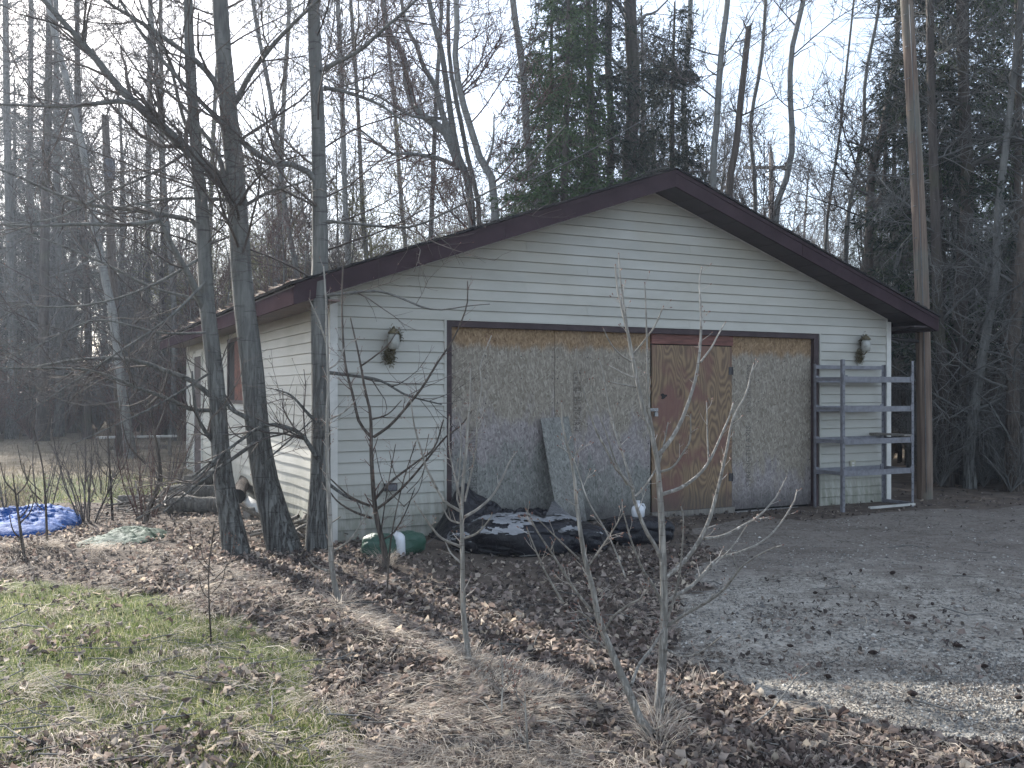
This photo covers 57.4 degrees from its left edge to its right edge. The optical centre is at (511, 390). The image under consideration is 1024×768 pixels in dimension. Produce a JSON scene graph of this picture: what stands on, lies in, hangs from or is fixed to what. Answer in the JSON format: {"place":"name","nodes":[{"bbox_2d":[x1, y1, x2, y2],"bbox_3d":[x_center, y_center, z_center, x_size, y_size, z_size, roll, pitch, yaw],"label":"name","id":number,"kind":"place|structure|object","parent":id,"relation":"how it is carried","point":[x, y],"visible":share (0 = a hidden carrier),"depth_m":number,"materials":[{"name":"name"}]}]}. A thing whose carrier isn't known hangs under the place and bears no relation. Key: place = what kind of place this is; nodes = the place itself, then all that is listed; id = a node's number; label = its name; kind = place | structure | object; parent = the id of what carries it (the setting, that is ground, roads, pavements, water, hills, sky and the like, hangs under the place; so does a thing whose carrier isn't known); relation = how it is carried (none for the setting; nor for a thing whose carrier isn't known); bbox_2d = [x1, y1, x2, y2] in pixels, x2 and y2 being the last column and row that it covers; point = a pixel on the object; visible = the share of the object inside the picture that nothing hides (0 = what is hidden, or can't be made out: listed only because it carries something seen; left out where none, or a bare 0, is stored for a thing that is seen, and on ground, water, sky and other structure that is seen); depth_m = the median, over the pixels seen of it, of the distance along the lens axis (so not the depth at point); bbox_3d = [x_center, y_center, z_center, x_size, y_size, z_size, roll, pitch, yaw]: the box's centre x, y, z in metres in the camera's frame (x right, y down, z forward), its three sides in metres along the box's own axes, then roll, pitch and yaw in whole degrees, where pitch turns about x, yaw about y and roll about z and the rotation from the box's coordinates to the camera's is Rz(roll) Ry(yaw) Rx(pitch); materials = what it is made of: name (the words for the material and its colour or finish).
{"place":"outdoors","nodes":[
{"label":"outdoors","id":0,"kind":"place"},
{"bbox_2d":[0,430,199,507],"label":"field grass","id":1,"kind":"structure","parent":0,"point":[10,500],"depth_m":16.82,"materials":[{"name":"beige plant"}]},
{"bbox_2d":[0,419,1023,767],"bbox_3d":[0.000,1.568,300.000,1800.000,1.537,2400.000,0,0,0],"label":"ground","id":2,"kind":"structure","parent":0,"point":[830,533],"depth_m":6.56,"materials":[{"name":"grey gravel"}]},
{"bbox_2d":[0,462,38,560],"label":"sapling","id":3,"kind":"object","parent":2,"relation":"on","point":[19,522],"visible":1,"depth_m":7.58,"materials":[{"name":"brown plant"}]},
{"bbox_2d":[17,410,54,540],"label":"sapling","id":4,"kind":"object","parent":2,"relation":"on","point":[46,517],"visible":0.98,"depth_m":8.73,"materials":[{"name":"brown plant"}]},
{"bbox_2d":[0,0,73,364],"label":"bare tree","id":5,"kind":"object","parent":2,"relation":"on","point":[2,311],"visible":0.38,"depth_m":30.00,"materials":[{"name":"grey wood"}]},
{"bbox_2d":[0,503,81,537],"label":"blue tarp","id":6,"kind":"object","parent":2,"relation":"on","point":[57,516],"visible":0.83,"depth_m":9.71,"materials":[{"name":"blue plastic"}]},
{"bbox_2d":[0,69,100,418],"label":"tree","id":7,"kind":"object","parent":2,"relation":"on","point":[1,119],"visible":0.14,"depth_m":33.98,"materials":[{"name":"grey plant"}]},
{"bbox_2d":[0,0,102,435],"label":"bare tree","id":8,"kind":"object","parent":2,"relation":"on","point":[31,217],"visible":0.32,"depth_m":30.90,"materials":[{"name":"grey plant"}]},
{"bbox_2d":[0,0,117,438],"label":"bare tree","id":9,"kind":"object","parent":2,"relation":"on","point":[10,433],"visible":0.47,"depth_m":28.92,"materials":[{"name":"grey plant"}]},
{"bbox_2d":[1,64,122,428],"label":"spruce tree","id":10,"kind":"object","parent":2,"relation":"on","point":[64,168],"visible":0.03,"depth_m":35.74,"materials":[{"name":"green plant"}]},
{"bbox_2d":[0,1,142,432],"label":"bare tree","id":11,"kind":"object","parent":2,"relation":"on","point":[73,429],"visible":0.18,"depth_m":32.92,"materials":[{"name":"grey plant"}]},
{"bbox_2d":[0,0,145,436],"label":"bare tree","id":12,"kind":"object","parent":2,"relation":"on","point":[58,253],"visible":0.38,"depth_m":29.92,"materials":[{"name":"grey plant"}]},
{"bbox_2d":[0,0,159,441],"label":"bare tree","id":13,"kind":"object","parent":2,"relation":"on","point":[44,259],"visible":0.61,"depth_m":26.91,"materials":[{"name":"grey wood"}]},
{"bbox_2d":[21,391,151,522],"bbox_3d":[-4.665,0.739,10.394,1.326,1.493,1.143,0,0,0],"label":"shrub","id":14,"kind":"object","parent":2,"relation":"on","point":[89,483],"visible":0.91,"depth_m":10.34,"materials":[{"name":"brown plant"}]},
{"bbox_2d":[0,0,179,438],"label":"bare tree","id":15,"kind":"object","parent":2,"relation":"on","point":[87,416],"visible":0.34,"depth_m":27.92,"materials":[{"name":"grey wood"}]},
{"bbox_2d":[0,59,179,362],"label":"wood","id":16,"kind":"object","parent":2,"relation":"on","point":[122,200],"visible":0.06,"depth_m":39.08,"materials":[{"name":"plant"}]},
{"bbox_2d":[0,471,180,504],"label":"field grass","id":17,"kind":"structure","parent":2,"relation":"on","point":[119,489],"depth_m":13.24,"materials":[{"name":"beige plant"}]},
{"bbox_2d":[0,322,186,440],"bbox_3d":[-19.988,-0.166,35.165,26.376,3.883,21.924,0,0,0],"label":"undergrowth","id":18,"kind":"object","parent":2,"relation":"on","point":[24,422],"visible":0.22,"depth_m":27.93,"materials":[{"name":"plant"}]},
{"bbox_2d":[0,0,194,458],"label":"bare tree","id":19,"kind":"object","parent":2,"relation":"on","point":[112,308],"visible":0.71,"depth_m":19.93,"materials":[{"name":"grey plant"}]},
{"bbox_2d":[101,114,123,456],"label":"bare tree","id":20,"kind":"object","parent":2,"relation":"on","point":[111,246],"visible":0.46,"depth_m":20.42,"materials":[{"name":"grey plant"}]},
{"bbox_2d":[76,526,166,547],"bbox_3d":[-3.706,1.400,8.990,0.675,0.153,1.429,0,0,0],"label":"green tarp","id":21,"kind":"object","parent":2,"relation":"on","point":[126,534],"visible":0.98,"depth_m":8.78,"materials":[{"name":"plastic"}]},
{"bbox_2d":[0,74,254,435],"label":"thicket","id":22,"kind":"object","parent":2,"relation":"on","point":[132,370],"visible":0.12,"depth_m":29.70,"materials":[{"name":"plant"}]},
{"bbox_2d":[62,0,207,430],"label":"bare tree","id":23,"kind":"object","parent":2,"relation":"on","point":[149,163],"visible":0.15,"depth_m":33.88,"materials":[{"name":"grey plant"}]},
{"bbox_2d":[119,362,170,523],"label":"sapling","id":24,"kind":"object","parent":2,"relation":"on","point":[146,516],"visible":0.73,"depth_m":10.22,"materials":[{"name":"brown plant"}]},
{"bbox_2d":[90,456,205,513],"bbox_3d":[-4.402,1.150,11.282,1.522,0.768,1.700,0,0,35],"label":"brush pile","id":25,"kind":"object","parent":2,"relation":"on","point":[147,498],"visible":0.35,"depth_m":11.28,"materials":[{"name":"brown wood"}]},
{"bbox_2d":[98,414,203,518],"bbox_3d":[-4.186,0.857,10.612,1.068,1.258,1.053,0,0,0],"label":"shrub","id":26,"kind":"object","parent":2,"relation":"on","point":[142,495],"visible":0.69,"depth_m":10.75,"materials":[{"name":"brown plant"}]},
{"bbox_2d":[94,0,231,433],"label":"bare tree","id":27,"kind":"object","parent":2,"relation":"on","point":[161,74],"visible":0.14,"depth_m":30.93,"materials":[{"name":"grey plant"}]},
{"bbox_2d":[89,0,251,440],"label":"bare tree","id":28,"kind":"object","parent":2,"relation":"on","point":[173,305],"visible":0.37,"depth_m":26.94,"materials":[{"name":"grey plant"}]},
{"bbox_2d":[0,0,342,554],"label":"poplar tree","id":29,"kind":"object","parent":2,"relation":"on","point":[230,519],"visible":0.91,"depth_m":8.01,"materials":[{"name":"grey plant"}]},
{"bbox_2d":[139,396,208,492],"bbox_3d":[-4.556,0.733,12.799,1.112,1.499,1.074,0,0,0],"label":"shrub","id":30,"kind":"object","parent":2,"relation":"on","point":[174,457],"visible":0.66,"depth_m":12.71,"materials":[{"name":"brown plant"}]},
{"bbox_2d":[164,495,216,513],"bbox_3d":[-3.749,1.342,11.035,0.645,0.224,0.216,0,0,0],"label":"log","id":31,"kind":"object","parent":2,"relation":"on","point":[188,503],"visible":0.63,"depth_m":10.95,"materials":[{"name":"grey wood"}]},
{"bbox_2d":[0,577,381,767],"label":"lawn grass","id":32,"kind":"structure","parent":2,"relation":"on","point":[281,764],"depth_m":4.42,"materials":[{"name":"green plant"}]},
{"bbox_2d":[0,0,387,553],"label":"poplar tree","id":33,"kind":"object","parent":2,"relation":"on","point":[279,532],"visible":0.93,"depth_m":8.23,"materials":[{"name":"grey plant"}]},
{"bbox_2d":[116,0,299,322],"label":"bare tree","id":34,"kind":"object","parent":2,"relation":"on","point":[214,109],"visible":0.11,"depth_m":29.54,"materials":[{"name":"grey plant"}]},
{"bbox_2d":[189,523,239,643],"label":"sapling","id":35,"kind":"object","parent":2,"relation":"on","point":[208,593],"visible":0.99,"depth_m":5.23,"materials":[{"name":"brown plant"}]},
{"bbox_2d":[189,0,352,296],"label":"bare tree","id":36,"kind":"object","parent":2,"relation":"on","point":[284,108],"visible":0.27,"depth_m":25.95,"materials":[{"name":"grey plant"}]},
{"bbox_2d":[181,0,392,290],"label":"bare tree","id":37,"kind":"object","parent":2,"relation":"on","point":[261,47],"visible":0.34,"depth_m":23.95,"materials":[{"name":"grey plant"}]},
{"bbox_2d":[239,496,347,538],"bbox_3d":[-2.097,1.223,9.029,1.157,0.429,1.139,0,0,0],"label":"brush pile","id":38,"kind":"object","parent":2,"relation":"on","point":[300,528],"visible":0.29,"depth_m":8.84,"materials":[{"name":"brown wood"}]},
{"bbox_2d":[123,161,481,434],"bbox_3d":[-10.934,-3.317,38.960,23.556,10.111,25.956,0,0,0],"label":"thicket","id":39,"kind":"object","parent":2,"relation":"on","point":[215,265],"visible":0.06,"depth_m":29.70,"materials":[{"name":"plant"}]},
{"bbox_2d":[230,0,430,268],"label":"bare tree","id":40,"kind":"object","parent":2,"relation":"on","point":[339,12],"visible":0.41,"depth_m":21.49,"materials":[{"name":"grey plant"}]},
{"bbox_2d":[307,256,376,601],"bbox_3d":[-1.099,0.289,6.023,0.452,2.326,0.251,0,0,-12],"label":"sapling","id":41,"kind":"object","parent":2,"relation":"on","point":[336,592],"visible":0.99,"depth_m":6.04,"materials":[{"name":"grey plant"}]},
{"bbox_2d":[158,135,537,408],"bbox_3d":[-5.254,-2.875,33.010,19.420,9.137,25.820,0,0,0],"label":"thicket","id":42,"kind":"object","parent":2,"relation":"on","point":[227,274],"visible":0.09,"depth_m":22.79,"materials":[{"name":"plant"}]},
{"bbox_2d":[105,0,596,552],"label":"poplar tree","id":43,"kind":"object","parent":2,"relation":"on","point":[317,530],"visible":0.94,"depth_m":8.28,"materials":[{"name":"grey plant"}]},
{"bbox_2d":[290,0,427,262],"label":"bare tree","id":44,"kind":"object","parent":2,"relation":"on","point":[360,205],"visible":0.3,"depth_m":24.67,"materials":[{"name":"grey plant"}]},
{"bbox_2d":[326,0,459,253],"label":"bare tree","id":45,"kind":"object","parent":2,"relation":"on","point":[408,179],"visible":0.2,"depth_m":26.96,"materials":[{"name":"grey plant"}]},
{"bbox_2d":[361,530,425,557],"bbox_3d":[-1.020,1.341,8.144,0.591,0.238,0.280,0,0,-32],"label":"green bag","id":46,"kind":"object","parent":2,"relation":"on","point":[408,541],"visible":0.69,"depth_m":8.04,"materials":[{"name":"plastic"}]},
{"bbox_2d":[370,434,432,598],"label":"sapling","id":47,"kind":"object","parent":2,"relation":"on","point":[414,446],"visible":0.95,"depth_m":6.15,"materials":[{"name":"brown plant"}]},
{"bbox_2d":[328,254,475,569],"bbox_3d":[-0.896,0.177,7.444,1.216,2.585,0.495,0,0,0],"label":"sapling","id":48,"kind":"object","parent":2,"relation":"on","point":[382,545],"visible":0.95,"depth_m":7.49,"materials":[{"name":"grey plant"}]},
{"bbox_2d":[307,0,522,238],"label":"bare tree","id":49,"kind":"object","parent":2,"relation":"on","point":[451,139],"visible":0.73,"depth_m":18.61,"materials":[{"name":"grey plant"}]},
{"bbox_2d":[361,0,517,252],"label":"bare tree","id":50,"kind":"object","parent":2,"relation":"on","point":[432,172],"visible":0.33,"depth_m":24.75,"materials":[{"name":"grey plant"}]},
{"bbox_2d":[375,0,514,237],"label":"bare tree","id":51,"kind":"object","parent":2,"relation":"on","point":[464,146],"visible":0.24,"depth_m":20.45,"materials":[{"name":"grey plant"}]},
{"bbox_2d":[404,334,516,660],"bbox_3d":[-0.253,0.573,4.715,0.614,1.732,0.310,0,0,-15],"label":"sapling","id":52,"kind":"object","parent":2,"relation":"on","point":[461,561],"visible":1,"depth_m":4.69,"materials":[{"name":"grey plant"}]},
{"bbox_2d":[347,0,586,220],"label":"bare tree","id":53,"kind":"object","parent":2,"relation":"on","point":[460,86],"visible":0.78,"depth_m":18.34,"materials":[{"name":"grey plant"}]},
{"bbox_2d":[430,483,547,541],"bbox_3d":[-0.027,1.188,9.304,1.557,0.552,0.618,0,0,-28],"label":"black bag","id":54,"kind":"object","parent":2,"relation":"on","point":[443,528],"visible":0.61,"depth_m":9.09,"materials":[{"name":"plastic"}]},
{"bbox_2d":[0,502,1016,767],"bbox_3d":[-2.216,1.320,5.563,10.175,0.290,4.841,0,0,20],"label":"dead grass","id":55,"kind":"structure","parent":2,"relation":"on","point":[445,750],"depth_m":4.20,"materials":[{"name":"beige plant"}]},
{"bbox_2d":[25,125,994,365],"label":"wood","id":56,"kind":"object","parent":2,"relation":"on","point":[748,200],"depth_m":47.27,"materials":[{"name":"plant"}]},
{"bbox_2d":[0,500,1023,767],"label":"fallen twigs","id":57,"kind":"object","parent":2,"relation":"on","point":[2,726],"visible":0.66,"depth_m":4.17,"materials":[{"name":"brown wood"}]},
{"bbox_2d":[0,476,1023,767],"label":"leaf litter","id":58,"kind":"object","parent":2,"relation":"on","point":[908,754],"visible":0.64,"depth_m":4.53,"materials":[{"name":"brown plant"}]},
{"bbox_2d":[310,546,719,754],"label":"dead grass","id":59,"kind":"structure","parent":2,"relation":"on","point":[663,728],"depth_m":4.01,"materials":[{"name":"beige plant"}]},
{"bbox_2d":[446,501,609,556],"bbox_3d":[0.179,1.289,8.484,1.416,0.383,1.088,0,0,-38],"label":"black tarp","id":60,"kind":"object","parent":2,"relation":"on","point":[503,534],"visible":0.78,"depth_m":8.17,"materials":[{"name":"plastic"}]},
{"bbox_2d":[478,0,602,221],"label":"spruce tree","id":61,"kind":"object","parent":2,"relation":"on","point":[543,39],"visible":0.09,"depth_m":21.34,"materials":[{"name":"green plant"}]},
{"bbox_2d":[446,0,650,208],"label":"bare tree","id":62,"kind":"object","parent":2,"relation":"on","point":[524,112],"visible":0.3,"depth_m":18.96,"materials":[{"name":"grey plant"}]},
{"bbox_2d":[158,168,941,542],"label":"garage","id":63,"kind":"structure","parent":2,"relation":"on","point":[788,308],"depth_m":10.26,"materials":[{"name":"plastic"}]},
{"bbox_2d":[650,345,732,511],"bbox_3d":[2.069,0.421,10.724,1.199,1.878,0.070,0,0,-27],"label":"plywood door","id":64,"kind":"structure","parent":63,"relation":"in","point":[672,366],"depth_m":10.73,"materials":[{"name":"wood"}]},
{"bbox_2d":[540,416,586,520],"bbox_3d":[0.541,0.852,9.770,0.400,1.162,0.307,0,0,-27],"label":"osb offcut","id":65,"kind":"object","parent":2,"relation":"on","point":[560,469],"visible":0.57,"depth_m":9.77,"materials":[{"name":"beige wood"}]},
{"bbox_2d":[487,0,646,217],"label":"spruce tree","id":66,"kind":"object","parent":2,"relation":"on","point":[578,53],"visible":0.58,"depth_m":17.33,"materials":[{"name":"green plant"}]},
{"bbox_2d":[179,44,984,386],"bbox_3d":[4.387,-4.258,32.059,33.965,12.150,23.988,0,0,0],"label":"thicket","id":67,"kind":"object","parent":2,"relation":"on","point":[819,238],"visible":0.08,"depth_m":28.63,"materials":[{"name":"plant"}]},
{"bbox_2d":[501,0,662,217],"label":"spruce tree","id":68,"kind":"object","parent":2,"relation":"on","point":[619,80],"visible":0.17,"depth_m":18.76,"materials":[{"name":"green plant"}]},
{"bbox_2d":[512,0,693,209],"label":"bare tree","id":69,"kind":"object","parent":2,"relation":"on","point":[628,16],"visible":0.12,"depth_m":19.89,"materials":[{"name":"grey wood"}]},
{"bbox_2d":[517,400,689,737],"bbox_3d":[0.342,0.762,3.783,0.651,1.449,0.618,0,0,0],"label":"sapling","id":70,"kind":"object","parent":2,"relation":"on","point":[626,686],"visible":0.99,"depth_m":3.79,"materials":[{"name":"grey plant"}]},
{"bbox_2d":[600,515,674,545],"bbox_3d":[1.191,1.321,8.879,0.688,0.279,0.452,0,0,-6],"label":"black sack","id":71,"kind":"object","parent":2,"relation":"on","point":[638,535],"visible":0.66,"depth_m":8.69,"materials":[{"name":"plastic"}]},
{"bbox_2d":[600,5,681,177],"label":"spruce tree","id":72,"kind":"object","parent":2,"relation":"on","point":[640,39],"visible":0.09,"depth_m":22.91,"materials":[{"name":"green plant"}]},
{"bbox_2d":[613,0,725,193],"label":"spruce tree","id":73,"kind":"object","parent":2,"relation":"on","point":[672,150],"visible":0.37,"depth_m":20.29,"materials":[{"name":"green plant"}]},
{"bbox_2d":[575,253,801,719],"bbox_3d":[0.911,0.441,4.060,1.392,2.116,0.685,0,0,-21],"label":"sapling","id":74,"kind":"object","parent":2,"relation":"on","point":[663,598],"visible":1,"depth_m":4.11,"materials":[{"name":"grey plant"}]},
{"bbox_2d":[642,0,774,188],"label":"bare tree","id":75,"kind":"object","parent":2,"relation":"on","point":[724,158],"visible":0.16,"depth_m":22.61,"materials":[{"name":"grey plant"}]},
{"bbox_2d":[612,0,819,228],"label":"bare tree","id":76,"kind":"object","parent":2,"relation":"on","point":[717,110],"visible":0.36,"depth_m":18.95,"materials":[{"name":"grey plant"}]},
{"bbox_2d":[706,5,804,218],"bbox_3d":[4.319,-3.055,18.434,2.263,9.135,2.008,0,0,-18],"label":"bare tree","id":77,"kind":"object","parent":2,"relation":"on","point":[738,111],"visible":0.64,"depth_m":18.45,"materials":[{"name":"grey plant"}]},
{"bbox_2d":[696,0,833,246],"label":"bare tree","id":78,"kind":"object","parent":2,"relation":"on","point":[752,149],"visible":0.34,"depth_m":23.96,"materials":[{"name":"grey plant"}]},
{"bbox_2d":[721,0,901,275],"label":"bare tree","id":79,"kind":"object","parent":2,"relation":"on","point":[789,163],"visible":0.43,"depth_m":18.95,"materials":[{"name":"grey plant"}]},
{"bbox_2d":[758,0,920,371],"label":"bare tree","id":80,"kind":"object","parent":2,"relation":"on","point":[830,186],"visible":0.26,"depth_m":20.96,"materials":[{"name":"grey plant"}]},
{"bbox_2d":[669,504,1023,745],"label":"leaf drifts","id":81,"kind":"object","parent":2,"relation":"on","point":[759,619],"visible":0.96,"depth_m":5.76,"materials":[{"name":"brown plant"}]},
{"bbox_2d":[791,0,924,278],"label":"bare tree","id":82,"kind":"object","parent":2,"relation":"on","point":[846,240],"visible":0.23,"depth_m":19.98,"materials":[{"name":"grey plant"}]},
{"bbox_2d":[814,359,913,511],"bbox_3d":[4.322,0.530,11.470,1.208,1.800,0.475,0,0,-27],"label":"steel rack","id":83,"kind":"object","parent":2,"relation":"on","point":[843,471],"visible":0.98,"depth_m":11.38,"materials":[{"name":"grey metal"}]},
{"bbox_2d":[765,0,979,436],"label":"bare tree","id":84,"kind":"object","parent":2,"relation":"on","point":[868,187],"visible":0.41,"depth_m":16.81,"materials":[{"name":"grey plant"}]},
{"bbox_2d":[841,59,927,451],"bbox_3d":[8.967,-3.247,21.932,3.236,9.521,3.469,0,0,5],"label":"spruce tree","id":85,"kind":"object","parent":2,"relation":"on","point":[872,126],"visible":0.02,"depth_m":22.04,"materials":[{"name":"green plant"}]},
{"bbox_2d":[805,80,1023,464],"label":"thicket","id":86,"kind":"object","parent":2,"relation":"on","point":[900,445],"visible":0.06,"depth_m":18.39,"materials":[{"name":"plant"}]},
{"bbox_2d":[900,0,932,499],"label":"utility pole","id":87,"kind":"object","parent":2,"relation":"on","point":[923,391],"visible":0.84,"depth_m":12.29,"materials":[{"name":"brown wood"}]},
{"bbox_2d":[818,0,1023,486],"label":"bare tree","id":88,"kind":"object","parent":2,"relation":"on","point":[932,181],"visible":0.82,"depth_m":13.92,"materials":[{"name":"grey wood"}]},
{"bbox_2d":[844,26,1005,471],"bbox_3d":[6.935,-2.509,16.470,3.512,7.988,3.593,0,0,0],"label":"bare tree","id":89,"kind":"object","parent":2,"relation":"on","point":[908,374],"visible":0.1,"depth_m":16.46,"materials":[{"name":"grey plant"}]},
{"bbox_2d":[839,0,1023,475],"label":"spruce tree","id":90,"kind":"object","parent":2,"relation":"on","point":[892,90],"visible":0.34,"depth_m":14.80,"materials":[{"name":"green plant"}]},
{"bbox_2d":[853,0,1023,395],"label":"spruce tree","id":91,"kind":"object","parent":2,"relation":"on","point":[982,181],"visible":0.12,"depth_m":16.25,"materials":[{"name":"green plant"}]},
{"bbox_2d":[861,35,1023,410],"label":"bare tree","id":92,"kind":"object","parent":2,"relation":"on","point":[954,220],"visible":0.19,"depth_m":15.28,"materials":[{"name":"grey plant"}]},
{"bbox_2d":[874,0,1023,484],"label":"bare tree","id":93,"kind":"object","parent":2,"relation":"on","point":[959,349],"visible":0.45,"depth_m":14.41,"materials":[{"name":"grey wood"}]},
{"bbox_2d":[891,0,1023,488],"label":"bare tree","id":94,"kind":"object","parent":2,"relation":"on","point":[969,479],"visible":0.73,"depth_m":13.76,"materials":[{"name":"grey plant"}]},
{"bbox_2d":[891,322,1023,491],"bbox_3d":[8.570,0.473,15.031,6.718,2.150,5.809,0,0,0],"label":"undergrowth","id":95,"kind":"object","parent":2,"relation":"on","point":[994,466],"visible":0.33,"depth_m":13.84,"materials":[{"name":"plant"}]},
{"bbox_2d":[895,0,1023,483],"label":"bare tree","id":96,"kind":"object","parent":2,"relation":"on","point":[1017,106],"visible":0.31,"depth_m":14.56,"materials":[{"name":"grey plant"}]},
{"bbox_2d":[900,6,1023,491],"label":"bare tree","id":97,"kind":"object","parent":2,"relation":"on","point":[1014,346],"visible":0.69,"depth_m":13.56,"materials":[{"name":"grey plant"}]},
{"bbox_2d":[930,0,1023,434],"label":"spruce tree","id":98,"kind":"object","parent":2,"relation":"on","point":[1011,9],"visible":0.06,"depth_m":17.50,"materials":[{"name":"green plant"}]},
{"bbox_2d":[0,0,1023,361],"label":"sky","id":99,"kind":"structure","parent":0,"point":[837,30],"materials":[{"name":"white"}]},
{"bbox_2d":[668,506,1023,746],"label":"gravel","id":100,"kind":"structure","parent":0,"point":[958,723],"depth_m":5.11,"materials":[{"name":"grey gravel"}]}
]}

